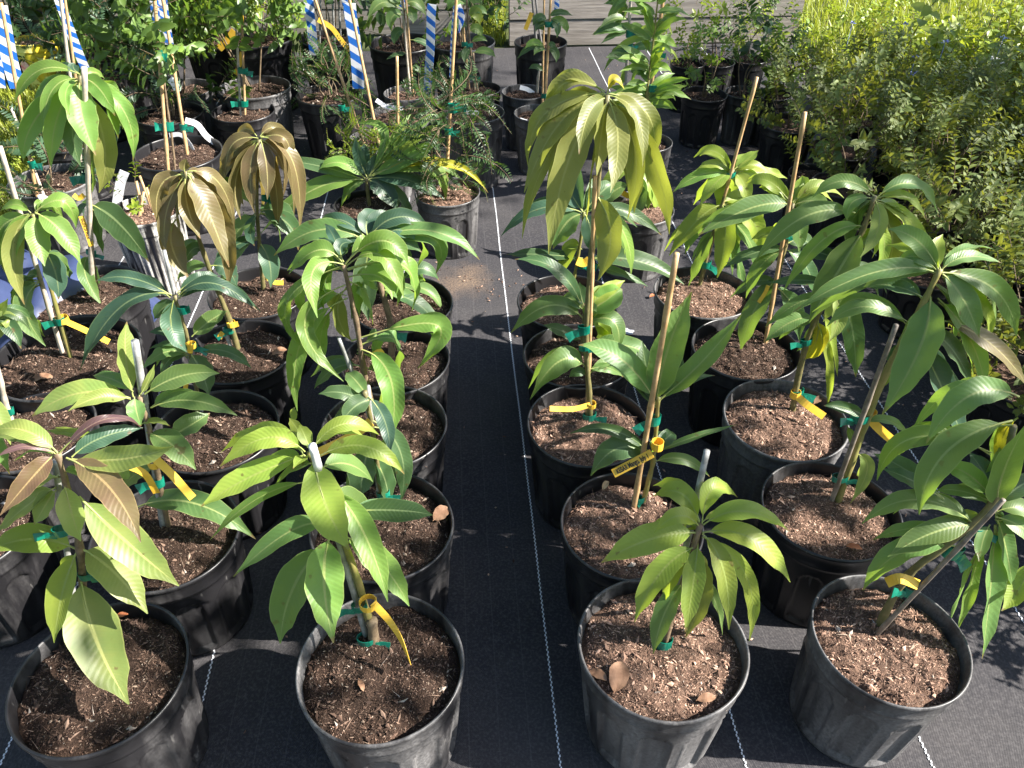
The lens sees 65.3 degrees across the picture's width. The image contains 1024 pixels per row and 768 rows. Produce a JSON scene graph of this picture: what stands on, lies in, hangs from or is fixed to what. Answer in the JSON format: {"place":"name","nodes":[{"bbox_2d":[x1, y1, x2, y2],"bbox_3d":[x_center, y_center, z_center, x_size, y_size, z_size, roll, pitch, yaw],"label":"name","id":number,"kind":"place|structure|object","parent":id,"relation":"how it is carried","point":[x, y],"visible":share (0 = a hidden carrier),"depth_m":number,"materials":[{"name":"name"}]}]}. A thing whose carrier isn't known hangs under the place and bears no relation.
{"place":"outdoors","nodes":[
{"label":"outdoors","id":0,"kind":"place"},
{"bbox_2d":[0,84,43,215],"bbox_3d":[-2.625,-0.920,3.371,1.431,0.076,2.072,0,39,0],"label":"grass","id":1,"kind":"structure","parent":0,"point":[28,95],"depth_m":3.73,"materials":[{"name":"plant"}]},
{"bbox_2d":[0,0,1021,214],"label":"ground","id":2,"kind":"structure","parent":0,"point":[506,44],"depth_m":4.87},
{"bbox_2d":[0,116,42,212],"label":"ground cover","id":3,"kind":"object","parent":2,"relation":"on","point":[2,192],"visible":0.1,"depth_m":3.22,"materials":[{"name":"green plant"}]},
{"bbox_2d":[2,0,46,71],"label":"potted shrub","id":4,"kind":"object","parent":2,"relation":"on","point":[13,14],"visible":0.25,"depth_m":4.30,"materials":[{"name":"green plant"}]},
{"bbox_2d":[10,0,65,90],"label":"potted shrub","id":5,"kind":"object","parent":2,"relation":"on","point":[38,52],"visible":0.43,"depth_m":4.05,"materials":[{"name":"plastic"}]},
{"bbox_2d":[3,0,117,75],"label":"potted shrub","id":6,"kind":"object","parent":2,"relation":"on","point":[33,14],"visible":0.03,"depth_m":4.00,"materials":[{"name":"green plant"}]},
{"bbox_2d":[0,0,478,34],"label":"timber wall","id":7,"kind":"structure","parent":2,"relation":"on","point":[445,19],"depth_m":4.89,"materials":[{"name":"wood"}]},
{"bbox_2d":[465,0,508,46],"bbox_3d":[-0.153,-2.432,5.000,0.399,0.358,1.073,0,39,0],"label":"undergrowth","id":8,"kind":"object","parent":2,"relation":"on","point":[492,7],"visible":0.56,"depth_m":4.84,"materials":[{"name":"green plant"}]},
{"bbox_2d":[0,42,1023,767],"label":"ground cloth","id":9,"kind":"object","parent":2,"relation":"on","point":[516,626],"visible":0.15,"depth_m":1.78,"materials":[{"name":"fabric"}]},
{"bbox_2d":[0,402,60,648],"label":"potted mango","id":10,"kind":"object","parent":9,"relation":"on","point":[24,578],"visible":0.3,"depth_m":1.59,"materials":[{"name":"black plastic"}]},
{"bbox_2d":[0,298,104,538],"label":"potted mango","id":11,"kind":"object","parent":9,"relation":"on","point":[11,315],"visible":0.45,"depth_m":1.75,"materials":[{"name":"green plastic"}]},
{"bbox_2d":[0,2,106,254],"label":"potted shrub","id":12,"kind":"object","parent":9,"relation":"on","point":[33,182],"visible":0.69,"depth_m":2.71,"materials":[{"name":"green plant"}]},
{"bbox_2d":[0,5,21,88],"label":"marker tape","id":13,"kind":"object","parent":12,"relation":"hanging from","point":[4,55],"visible":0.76,"depth_m":2.65,"materials":[{"name":"plastic"}]},
{"bbox_2d":[10,0,113,199],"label":"potted shrub","id":14,"kind":"object","parent":9,"relation":"on","point":[58,158],"visible":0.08,"depth_m":3.01,"materials":[{"name":"green plant"}]},
{"bbox_2d":[0,145,157,446],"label":"potted mango","id":15,"kind":"object","parent":9,"relation":"on","point":[53,347],"visible":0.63,"depth_m":1.87,"materials":[{"name":"green plant"}]},
{"bbox_2d":[55,314,110,343],"bbox_3d":[-1.023,-0.127,1.903,0.124,0.059,0.028,10,40,13],"label":"plant label","id":16,"kind":"object","parent":15,"relation":"attached to","point":[66,320],"visible":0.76,"depth_m":1.90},
{"bbox_2d":[0,249,160,347],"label":"tarp","id":17,"kind":"object","parent":9,"relation":"on","point":[71,289],"visible":0.16,"depth_m":2.21,"materials":[{"name":"plastic"}]},
{"bbox_2d":[14,0,152,142],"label":"potted shrub","id":18,"kind":"object","parent":9,"relation":"on","point":[122,136],"visible":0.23,"depth_m":3.43,"materials":[{"name":"green plant"}]},
{"bbox_2d":[14,59,158,373],"bbox_3d":[-1.116,-0.402,2.093,0.411,0.860,0.307,-14,41,-17],"label":"potted mango","id":19,"kind":"object","parent":9,"relation":"on","point":[70,112],"visible":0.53,"depth_m":1.93,"materials":[{"name":"green plant"}]},
{"bbox_2d":[33,0,159,113],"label":"potted shrub","id":20,"kind":"object","parent":9,"relation":"on","point":[145,101],"visible":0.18,"depth_m":3.71,"materials":[{"name":"green plant"}]},
{"bbox_2d":[0,414,208,767],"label":"potted mango","id":21,"kind":"object","parent":9,"relation":"on","point":[97,682],"visible":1,"depth_m":1.21,"materials":[{"name":"plant"}]},
{"bbox_2d":[39,0,222,141],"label":"potted shrub","id":22,"kind":"object","parent":9,"relation":"on","point":[100,30],"visible":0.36,"depth_m":3.10,"materials":[{"name":"green plant"}]},
{"bbox_2d":[54,0,88,67],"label":"marker tape","id":23,"kind":"object","parent":22,"relation":"attached to","point":[79,55],"visible":0.53,"depth_m":2.92,"materials":[{"name":"plastic"}]},
{"bbox_2d":[32,322,255,657],"bbox_3d":[-0.666,0.214,1.476,0.384,0.680,0.282,0,39,0],"label":"potted mango","id":24,"kind":"object","parent":9,"relation":"on","point":[207,602],"visible":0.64,"depth_m":1.49,"materials":[{"name":"plant"}]},
{"bbox_2d":[130,466,159,493],"bbox_3d":[-0.665,0.171,1.442,0.040,0.075,0.010,0,39,0],"label":"plant label","id":25,"kind":"object","parent":24,"relation":"attached to","point":[145,475],"visible":0.8,"depth_m":1.44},
{"bbox_2d":[147,457,195,500],"bbox_3d":[-0.615,0.167,1.446,0.079,0.084,0.024,11,40,13],"label":"plant label","id":26,"kind":"object","parent":24,"relation":"attached to","point":[174,477],"visible":0.8,"depth_m":1.44,"materials":[{"name":"plastic"}]},
{"bbox_2d":[104,161,194,296],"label":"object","id":27,"kind":"object","parent":9,"relation":"on","point":[138,210],"visible":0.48,"depth_m":2.54,"materials":[{"name":"white plastic"}]},
{"bbox_2d":[112,170,128,203],"bbox_3d":[-1.292,-0.639,2.635,0.094,0.146,0.009,0,39,0],"label":"plant label","id":28,"kind":"object","parent":27,"relation":"attached to","point":[118,197],"visible":0.81,"depth_m":2.63,"materials":[{"name":"plastic"}]},
{"bbox_2d":[103,45,207,144],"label":"potted shrub","id":29,"kind":"object","parent":9,"relation":"on","point":[147,117],"visible":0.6,"depth_m":3.19,"materials":[{"name":"green plant"}]},
{"bbox_2d":[114,0,222,235],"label":"potted sapling","id":30,"kind":"object","parent":9,"relation":"on","point":[165,153],"visible":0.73,"depth_m":2.74,"materials":[{"name":"plant"}]},
{"bbox_2d":[80,249,286,539],"bbox_3d":[-0.719,0.031,1.734,0.411,0.639,0.318,0,39,0],"label":"potted mango","id":31,"kind":"object","parent":9,"relation":"on","point":[209,440],"visible":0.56,"depth_m":1.72,"materials":[{"name":"plant"}]},
{"bbox_2d":[131,2,260,98],"bbox_3d":[-1.529,-1.852,3.889,0.633,0.853,0.690,-12,41,-14],"label":"potted shrub","id":32,"kind":"object","parent":9,"relation":"on","point":[210,65],"visible":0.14,"depth_m":3.97,"materials":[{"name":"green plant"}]},
{"bbox_2d":[149,159,300,430],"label":"potted mango","id":33,"kind":"object","parent":9,"relation":"on","point":[194,196],"visible":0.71,"depth_m":1.83,"materials":[{"name":"black plastic"}]},
{"bbox_2d":[160,0,313,178],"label":"potted sapling","id":34,"kind":"object","parent":9,"relation":"on","point":[227,123],"visible":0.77,"depth_m":3.05,"materials":[{"name":"plant"}]},
{"bbox_2d":[184,0,298,110],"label":"potted shrub","id":35,"kind":"object","parent":9,"relation":"on","point":[276,62],"visible":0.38,"depth_m":3.75,"materials":[{"name":"plastic"}]},
{"bbox_2d":[185,0,325,143],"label":"potted shrub","id":36,"kind":"object","parent":9,"relation":"on","point":[266,92],"visible":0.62,"depth_m":3.37,"materials":[{"name":"plastic"}]},
{"bbox_2d":[207,122,312,375],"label":"potted mango","id":37,"kind":"object","parent":9,"relation":"on","point":[244,160],"visible":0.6,"depth_m":2.07,"materials":[{"name":"plant"}]},
{"bbox_2d":[274,0,373,96],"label":"potted shrub","id":38,"kind":"object","parent":9,"relation":"on","point":[303,40],"visible":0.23,"depth_m":3.74,"materials":[{"name":"green plant"}]},
{"bbox_2d":[304,0,317,54],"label":"marker tape","id":39,"kind":"object","parent":38,"relation":"hanging from","point":[309,14],"visible":0.74,"depth_m":3.53,"materials":[{"name":"plastic"}]},
{"bbox_2d":[288,31,376,159],"bbox_3d":[-0.742,-1.222,3.384,0.378,0.510,0.502,-29,47,-31],"label":"potted shrub","id":40,"kind":"object","parent":9,"relation":"on","point":[319,102],"visible":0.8,"depth_m":3.35,"materials":[{"name":"green plant"}]},
{"bbox_2d":[343,3,363,88],"bbox_3d":[-0.633,-1.354,3.214,0.055,0.333,0.009,0,39,0],"label":"marker tape","id":41,"kind":"object","parent":40,"relation":"attached to","point":[357,76],"visible":0.9,"depth_m":3.22,"materials":[{"name":"plastic"}]},
{"bbox_2d":[201,415,464,767],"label":"potted mango","id":42,"kind":"object","parent":9,"relation":"on","point":[399,711],"visible":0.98,"depth_m":1.24,"materials":[{"name":"plant"}]},
{"bbox_2d":[359,594,410,664],"bbox_3d":[-0.201,0.397,1.285,0.104,0.098,0.028,28,47,30],"label":"plant label","id":43,"kind":"object","parent":42,"relation":"attached to","point":[376,606],"visible":1,"depth_m":1.28,"materials":[{"name":"plastic"}]},
{"bbox_2d":[277,224,451,492],"bbox_3d":[-0.301,-0.010,1.709,0.328,0.735,0.279,24,45,27],"label":"potted mango","id":44,"kind":"object","parent":9,"relation":"on","point":[420,422],"visible":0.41,"depth_m":1.60,"materials":[{"name":"plant"}]},
{"bbox_2d":[314,0,427,198],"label":"potted shrub","id":45,"kind":"object","parent":9,"relation":"on","point":[369,137],"visible":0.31,"depth_m":2.95,"materials":[{"name":"green plant"}]},
{"bbox_2d":[261,114,486,266],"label":"potted mango","id":46,"kind":"object","parent":9,"relation":"on","point":[385,192],"visible":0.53,"depth_m":2.65,"materials":[{"name":"plant"}]},
{"bbox_2d":[274,207,479,414],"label":"potted mango","id":47,"kind":"object","parent":9,"relation":"on","point":[410,228],"visible":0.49,"depth_m":1.83,"materials":[{"name":"plant"}]},
{"bbox_2d":[308,370,453,613],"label":"potted mango","id":48,"kind":"object","parent":9,"relation":"on","point":[419,550],"visible":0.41,"depth_m":1.52,"materials":[{"name":"plant"}]},
{"bbox_2d":[368,0,428,104],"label":"potted sapling","id":49,"kind":"object","parent":9,"relation":"on","point":[393,13],"visible":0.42,"depth_m":3.33,"materials":[{"name":"plant"}]},
{"bbox_2d":[357,261,452,375],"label":"potted mango","id":50,"kind":"object","parent":9,"relation":"on","point":[437,296],"visible":0.38,"depth_m":2.16,"materials":[{"name":"plastic"}]},
{"bbox_2d":[359,0,464,106],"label":"potted shrub","id":51,"kind":"object","parent":9,"relation":"on","point":[383,48],"visible":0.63,"depth_m":3.68,"materials":[{"name":"plastic"}]},
{"bbox_2d":[371,56,467,176],"bbox_3d":[-0.396,-1.087,3.171,0.420,0.567,0.368,-31,48,-33],"label":"potted sapling","id":52,"kind":"object","parent":9,"relation":"on","point":[381,114],"visible":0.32,"depth_m":3.20,"materials":[{"name":"plant"}]},
{"bbox_2d":[423,4,436,101],"bbox_3d":[-0.330,-1.310,3.186,0.082,0.386,0.011,0,39,0],"label":"marker tape","id":53,"kind":"object","parent":52,"relation":"attached to","point":[430,30],"visible":0.81,"depth_m":3.15,"materials":[{"name":"plastic"}]},
{"bbox_2d":[384,0,512,259],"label":"potted shrub","id":54,"kind":"object","parent":9,"relation":"on","point":[457,209],"visible":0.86,"depth_m":2.62,"materials":[{"name":"green plant"}]},
{"bbox_2d":[405,53,504,190],"bbox_3d":[-0.225,-1.043,3.172,0.393,0.498,0.285,0,39,0],"label":"potted sapling","id":55,"kind":"object","parent":9,"relation":"on","point":[494,141],"visible":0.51,"depth_m":3.13,"materials":[{"name":"plant"}]},
{"bbox_2d":[447,0,500,104],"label":"potted sapling","id":56,"kind":"object","parent":9,"relation":"on","point":[476,12],"visible":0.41,"depth_m":3.42,"materials":[{"name":"plant"}]},
{"bbox_2d":[417,0,531,112],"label":"potted shrub","id":57,"kind":"object","parent":9,"relation":"on","point":[484,64],"visible":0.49,"depth_m":3.71,"materials":[{"name":"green plant"}]},
{"bbox_2d":[502,63,541,150],"bbox_3d":[0.053,-1.217,3.507,0.196,0.347,0.193,0,39,0],"label":"potted sapling","id":58,"kind":"object","parent":9,"relation":"on","point":[514,97],"visible":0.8,"depth_m":3.49,"materials":[{"name":"plastic"}]},
{"bbox_2d":[514,0,566,89],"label":"potted sapling","id":59,"kind":"object","parent":9,"relation":"on","point":[525,74],"visible":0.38,"depth_m":3.73,"materials":[{"name":"black plastic"}]},
{"bbox_2d":[514,0,571,175],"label":"potted sapling","id":60,"kind":"object","parent":9,"relation":"on","point":[556,22],"visible":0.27,"depth_m":3.22,"materials":[{"name":"plant"}]},
{"bbox_2d":[511,255,645,407],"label":"potted mango","id":61,"kind":"object","parent":9,"relation":"on","point":[608,322],"visible":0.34,"depth_m":1.92,"materials":[{"name":"green plant"}]},
{"bbox_2d":[501,171,683,373],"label":"potted mango","id":62,"kind":"object","parent":9,"relation":"on","point":[530,292],"visible":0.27,"depth_m":2.11,"materials":[{"name":"green plant"}]},
{"bbox_2d":[522,68,672,529],"bbox_3d":[0.162,-0.108,1.620,0.286,0.999,0.278,0,39,0],"label":"potted mango","id":63,"kind":"object","parent":9,"relation":"on","point":[624,130],"visible":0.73,"depth_m":1.47,"materials":[{"name":"plant"}]},
{"bbox_2d":[550,400,595,411],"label":"plant label","id":64,"kind":"object","parent":63,"relation":"attached to","point":[572,408],"visible":1,"depth_m":1.77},
{"bbox_2d":[592,0,656,159],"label":"potted shrub","id":65,"kind":"object","parent":9,"relation":"on","point":[612,26],"visible":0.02,"depth_m":3.38,"materials":[{"name":"green plant"}]},
{"bbox_2d":[603,170,673,282],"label":"potted mango","id":66,"kind":"object","parent":9,"relation":"on","point":[649,240],"visible":0.43,"depth_m":2.62,"materials":[{"name":"plastic"}]},
{"bbox_2d":[606,0,690,190],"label":"potted shrub","id":67,"kind":"object","parent":9,"relation":"on","point":[659,91],"visible":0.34,"depth_m":2.86,"materials":[{"name":"green plant"}]},
{"bbox_2d":[560,252,741,625],"bbox_3d":[0.261,0.144,1.449,0.336,0.822,0.278,0,39,0],"label":"potted mango","id":68,"kind":"object","parent":9,"relation":"on","point":[597,523],"visible":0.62,"depth_m":1.50,"materials":[{"name":"plant"}]},
{"bbox_2d":[611,437,663,476],"bbox_3d":[0.234,0.139,1.500,0.092,0.085,0.023,0,39,0],"label":"plant label","id":69,"kind":"object","parent":68,"relation":"attached to","point":[636,461],"visible":1,"depth_m":1.50,"materials":[{"name":"yellow"}]},
{"bbox_2d":[577,449,789,767],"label":"potted mango","id":70,"kind":"object","parent":9,"relation":"on","point":[667,630],"visible":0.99,"depth_m":1.29,"materials":[{"name":"plant"}]},
{"bbox_2d":[609,661,629,693],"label":"fallen leaf","id":71,"kind":"object","parent":70,"relation":"on","point":[619,673],"visible":1,"depth_m":1.31,"materials":[{"name":"plant"}]},
{"bbox_2d":[661,0,720,112],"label":"potted seedling","id":72,"kind":"object","parent":9,"relation":"on","point":[679,70],"visible":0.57,"depth_m":3.80,"materials":[{"name":"plant"}]},
{"bbox_2d":[670,14,743,148],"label":"potted seedling","id":73,"kind":"object","parent":9,"relation":"on","point":[702,108],"visible":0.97,"depth_m":3.49,"materials":[{"name":"plant"}]},
{"bbox_2d":[653,77,786,362],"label":"potted mango","id":74,"kind":"object","parent":9,"relation":"on","point":[710,287],"visible":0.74,"depth_m":2.15,"materials":[{"name":"plant"}]},
{"bbox_2d":[694,0,752,90],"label":"potted seedling","id":75,"kind":"object","parent":9,"relation":"on","point":[721,70],"visible":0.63,"depth_m":3.80,"materials":[{"name":"plant"}]},
{"bbox_2d":[723,0,792,87],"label":"potted seedling","id":76,"kind":"object","parent":9,"relation":"on","point":[746,63],"visible":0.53,"depth_m":3.85,"materials":[{"name":"plant"}]},
{"bbox_2d":[715,0,809,145],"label":"potted seedling","id":77,"kind":"object","parent":9,"relation":"on","point":[732,121],"visible":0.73,"depth_m":3.49,"materials":[{"name":"plant"}]},
{"bbox_2d":[688,111,843,446],"bbox_3d":[0.598,-0.231,1.905,0.337,0.832,0.304,0,39,0],"label":"potted mango","id":78,"kind":"object","parent":9,"relation":"on","point":[749,353],"visible":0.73,"depth_m":1.96,"materials":[{"name":"plant"}]},
{"bbox_2d":[747,9,818,146],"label":"potted seedling","id":79,"kind":"object","parent":9,"relation":"on","point":[755,138],"visible":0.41,"depth_m":3.45,"materials":[{"name":"plant"}]},
{"bbox_2d":[735,38,858,177],"bbox_3d":[1.151,-1.131,3.255,0.442,0.531,0.634,18,42,21],"label":"potted shrub","id":80,"kind":"object","parent":9,"relation":"on","point":[772,144],"visible":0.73,"depth_m":3.23,"materials":[{"name":"green plant"}]},
{"bbox_2d":[782,124,852,216],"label":"potted shrub","id":81,"kind":"object","parent":9,"relation":"on","point":[810,171],"visible":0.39,"depth_m":2.92,"materials":[{"name":"green plant"}]},
{"bbox_2d":[716,173,938,526],"bbox_3d":[0.646,-0.069,1.733,0.276,0.796,0.396,26,46,28],"label":"potted mango","id":82,"kind":"object","parent":9,"relation":"on","point":[771,430],"visible":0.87,"depth_m":1.71,"materials":[{"name":"plant"}]},
{"bbox_2d":[790,389,826,418],"bbox_3d":[0.661,0.046,1.794,0.026,0.035,0.088,-28,47,-30],"label":"plant label","id":83,"kind":"object","parent":82,"relation":"attached to","point":[808,405],"visible":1,"depth_m":1.78,"materials":[{"name":"plastic"}]},
{"bbox_2d":[778,41,925,174],"bbox_3d":[1.264,-0.999,3.047,0.545,0.588,0.441,0,39,0],"label":"potted shrub","id":84,"kind":"object","parent":9,"relation":"on","point":[852,157],"visible":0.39,"depth_m":2.96,"materials":[{"name":"green plant"}]},
{"bbox_2d":[784,67,936,246],"bbox_3d":[1.187,-0.770,2.766,0.503,0.585,0.444,0,39,0],"label":"potted shrub","id":85,"kind":"object","parent":9,"relation":"on","point":[863,141],"visible":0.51,"depth_m":2.71,"materials":[{"name":"green plant"}]},
{"bbox_2d":[807,15,930,139],"bbox_3d":[1.428,-1.162,3.243,0.430,0.594,0.437,30,48,32],"label":"potted shrub","id":86,"kind":"object","parent":9,"relation":"on","point":[884,49],"visible":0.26,"depth_m":3.15,"materials":[{"name":"green plant"}]},
{"bbox_2d":[734,0,1009,108],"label":"weeds","id":87,"kind":"object","parent":9,"relation":"on","point":[866,23],"visible":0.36,"depth_m":4.33,"materials":[{"name":"green plant"}]},
{"bbox_2d":[751,225,1023,627],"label":"potted mango","id":88,"kind":"object","parent":9,"relation":"on","point":[821,511],"visible":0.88,"depth_m":1.43,"materials":[{"name":"plant"}]},
{"bbox_2d":[789,375,1023,767],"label":"potted mango","id":89,"kind":"object","parent":9,"relation":"on","point":[883,673],"visible":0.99,"depth_m":1.30,"materials":[{"name":"plant"}]},
{"bbox_2d":[884,573,919,589],"bbox_3d":[0.628,0.318,1.281,0.053,0.033,0.020,8,40,10],"label":"plant label","id":90,"kind":"object","parent":89,"relation":"attached to","point":[896,579],"visible":1,"depth_m":1.28,"materials":[{"name":"yellow"}]},
{"bbox_2d":[854,60,999,201],"bbox_3d":[1.548,-0.953,3.044,0.451,0.520,0.566,0,39,0],"label":"potted shrub","id":91,"kind":"object","parent":9,"relation":"on","point":[880,180],"visible":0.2,"depth_m":3.01,"materials":[{"name":"green plant"}]},
{"bbox_2d":[865,39,993,138],"bbox_3d":[1.694,-1.157,3.304,0.421,0.510,0.569,0,39,0],"label":"potted shrub","id":92,"kind":"object","parent":9,"relation":"on","point":[927,66],"visible":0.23,"depth_m":3.18,"materials":[{"name":"green plant"}]},
{"bbox_2d":[848,76,1023,206],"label":"potted shrub","id":93,"kind":"object","parent":9,"relation":"on","point":[968,96],"visible":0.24,"depth_m":2.69,"materials":[{"name":"green plant"}]},
{"bbox_2d":[863,136,1023,337],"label":"potted shrub","id":94,"kind":"object","parent":9,"relation":"on","point":[905,305],"visible":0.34,"depth_m":2.24,"materials":[{"name":"green plant"}]},
{"bbox_2d":[863,92,1023,260],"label":"potted shrub","id":95,"kind":"object","parent":9,"relation":"on","point":[939,120],"visible":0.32,"depth_m":2.49,"materials":[{"name":"green plant"}]},
{"bbox_2d":[912,57,1023,172],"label":"potted shrub","id":96,"kind":"object","parent":9,"relation":"on","point":[995,85],"visible":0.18,"depth_m":2.91,"materials":[{"name":"green plant"}]},
{"bbox_2d":[933,92,1023,227],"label":"potted shrub","id":97,"kind":"object","parent":9,"relation":"on","point":[1018,117],"visible":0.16,"depth_m":2.77,"materials":[{"name":"green plant"}]},
{"bbox_2d":[944,172,1023,297],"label":"potted shrub","id":98,"kind":"object","parent":9,"relation":"on","point":[966,237],"visible":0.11,"depth_m":2.34,"materials":[{"name":"green plant"}]},
{"bbox_2d":[945,225,1023,464],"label":"potted shrub","id":99,"kind":"object","parent":9,"relation":"on","point":[1003,410],"visible":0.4,"depth_m":1.94,"materials":[{"name":"green plant"}]},
{"bbox_2d":[946,192,1023,372],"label":"potted shrub","id":100,"kind":"object","parent":9,"relation":"on","point":[998,246],"visible":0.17,"depth_m":2.06,"materials":[{"name":"green plant"}]},
{"bbox_2d":[949,123,1023,267],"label":"potted shrub","id":101,"kind":"object","parent":9,"relation":"on","point":[985,159],"visible":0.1,"depth_m":2.59,"materials":[{"name":"green plant"}]},
{"bbox_2d":[509,0,804,45],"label":"timber wall","id":102,"kind":"structure","parent":2,"relation":"on","point":[585,20],"depth_m":4.71,"materials":[{"name":"wood"}]},
{"bbox_2d":[853,0,1023,176],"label":"weeds","id":103,"kind":"object","parent":2,"relation":"on","point":[936,37],"visible":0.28,"depth_m":3.80,"materials":[{"name":"green plant"}]},
{"bbox_2d":[930,30,1023,140],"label":"potted shrub","id":104,"kind":"object","parent":2,"relation":"on","point":[1007,64],"visible":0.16,"depth_m":3.16,"materials":[{"name":"green plant"}]},
{"bbox_2d":[799,0,1023,77],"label":"grass","id":105,"kind":"structure","parent":0,"point":[841,3],"depth_m":5.17,"materials":[{"name":"plant"}]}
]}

